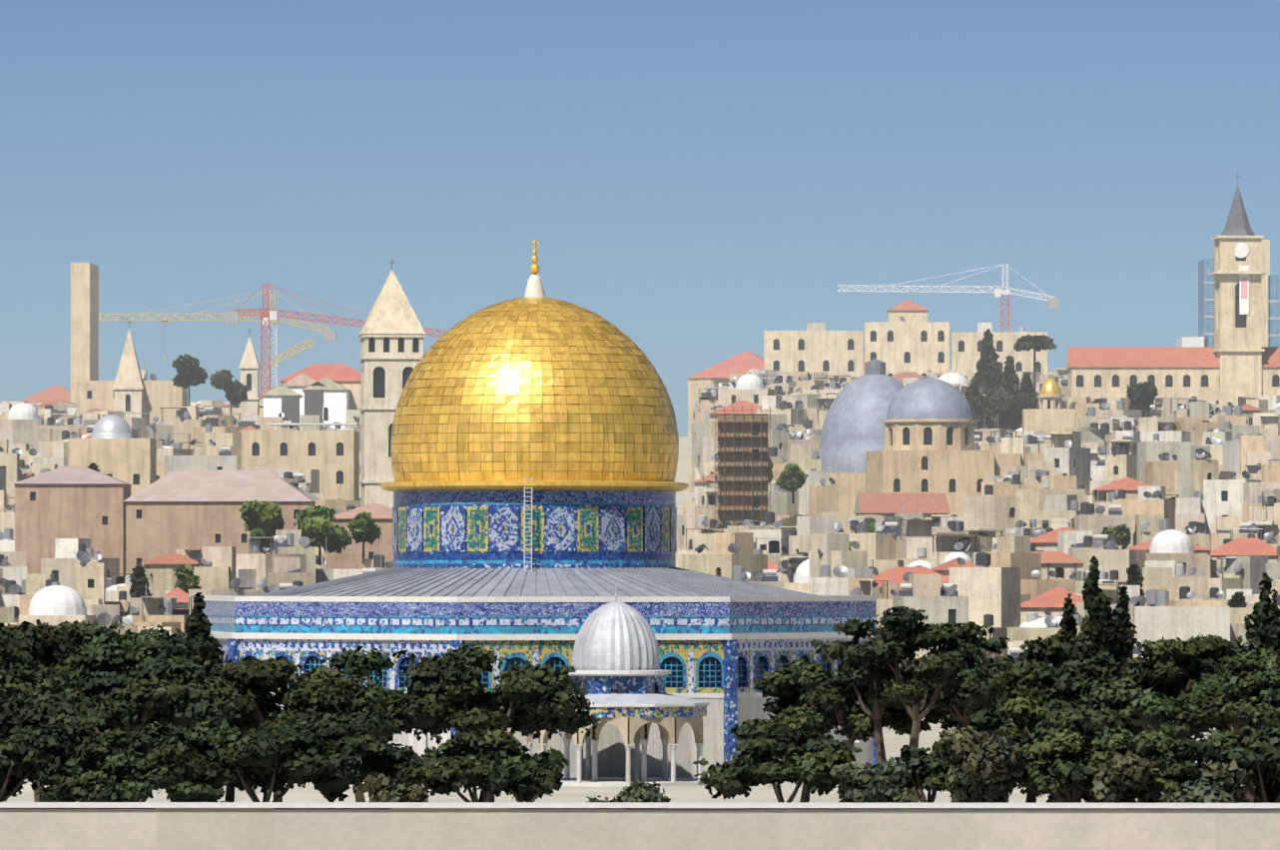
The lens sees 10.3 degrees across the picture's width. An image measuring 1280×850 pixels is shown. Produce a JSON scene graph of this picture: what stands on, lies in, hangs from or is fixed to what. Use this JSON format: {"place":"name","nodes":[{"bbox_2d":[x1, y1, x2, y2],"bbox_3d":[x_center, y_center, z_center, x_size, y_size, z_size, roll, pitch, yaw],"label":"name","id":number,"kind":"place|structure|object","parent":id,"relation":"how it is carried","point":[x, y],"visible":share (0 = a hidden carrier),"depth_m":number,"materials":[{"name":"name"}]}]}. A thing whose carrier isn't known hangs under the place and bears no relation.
{"place":"outdoors","nodes":[
{"label":"outdoors","id":0,"kind":"place"},
{"bbox_2d":[3,757,1242,802],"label":"plaza ground","id":1,"kind":"structure","parent":0,"point":[693,793],"depth_m":534.74,"materials":[{"name":"white stone"}]},
{"bbox_2d":[201,238,882,777],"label":"dome of the rock","id":2,"kind":"structure","parent":1,"relation":"on","point":[533,486],"depth_m":588.22,"materials":[{"name":"gold tile"}]},
{"bbox_2d":[525,585,709,786],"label":"dome of the chain","id":3,"kind":"structure","parent":1,"relation":"on","point":[616,657],"depth_m":560.63,"materials":[{"name":"stone"}]},
{"bbox_2d":[412,727,859,801],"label":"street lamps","id":4,"kind":"object","parent":1,"relation":"on","point":[426,744],"visible":0.06,"depth_m":519.61,"materials":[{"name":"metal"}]},
{"bbox_2d":[0,555,1279,802],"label":"trees","id":5,"kind":"object","parent":1,"relation":"on","point":[94,713],"visible":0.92,"depth_m":472.23,"materials":[{"name":"green plant"}]},
{"bbox_2d":[358,723,1254,802],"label":"bushes","id":6,"kind":"object","parent":1,"relation":"on","point":[986,770],"visible":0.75,"depth_m":437.50,"materials":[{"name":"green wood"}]},
{"bbox_2d":[0,0,1279,436],"label":"sky","id":7,"kind":"structure","parent":0,"point":[699,179],"materials":[{"name":"blue"}]},
{"bbox_2d":[674,435,1215,757],"bbox_3d":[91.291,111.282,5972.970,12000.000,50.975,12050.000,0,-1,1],"label":"ground","id":8,"kind":"structure","parent":0,"point":[894,743],"depth_m":730.96,"materials":[{"name":"beige stone"}]},
{"bbox_2d":[98,263,1060,398],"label":"construction cranes","id":9,"kind":"object","parent":8,"relation":"on","point":[267,319],"visible":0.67,"depth_m":1651.58},
{"bbox_2d":[0,350,1279,729],"bbox_3d":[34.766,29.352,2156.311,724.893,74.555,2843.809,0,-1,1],"label":"city houses","id":10,"kind":"structure","parent":8,"relation":"on","point":[1206,470],"depth_m":928.45,"materials":[{"name":"stone"}]},
{"bbox_2d":[0,801,1279,849],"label":"stone wall","id":11,"kind":"structure","parent":8,"relation":"on","point":[555,826],"depth_m":423.28,"materials":[{"name":"white stone"}]},
{"bbox_2d":[12,172,1279,619],"bbox_3d":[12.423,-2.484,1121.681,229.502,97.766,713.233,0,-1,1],"label":"buildings","id":12,"kind":"structure","parent":8,"relation":"on","point":[890,444],"depth_m":1055.08,"materials":[{"name":"stone"}]},
{"bbox_2d":[173,455,1131,593],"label":"garden trees","id":13,"kind":"object","parent":8,"relation":"on","point":[264,520],"visible":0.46,"depth_m":852.28,"materials":[{"name":"green plant"}]},
{"bbox_2d":[87,328,1247,616],"bbox_3d":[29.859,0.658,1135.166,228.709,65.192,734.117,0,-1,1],"label":"trees","id":14,"kind":"object","parent":8,"relation":"on","point":[1008,398],"visible":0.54,"depth_m":1246.47,"materials":[{"name":"green plant"}]},
{"bbox_2d":[70,239,1279,401],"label":"distant office towers","id":15,"kind":"structure","parent":8,"relation":"on","point":[84,320],"depth_m":1502.43,"materials":[{"name":"beige glass"}]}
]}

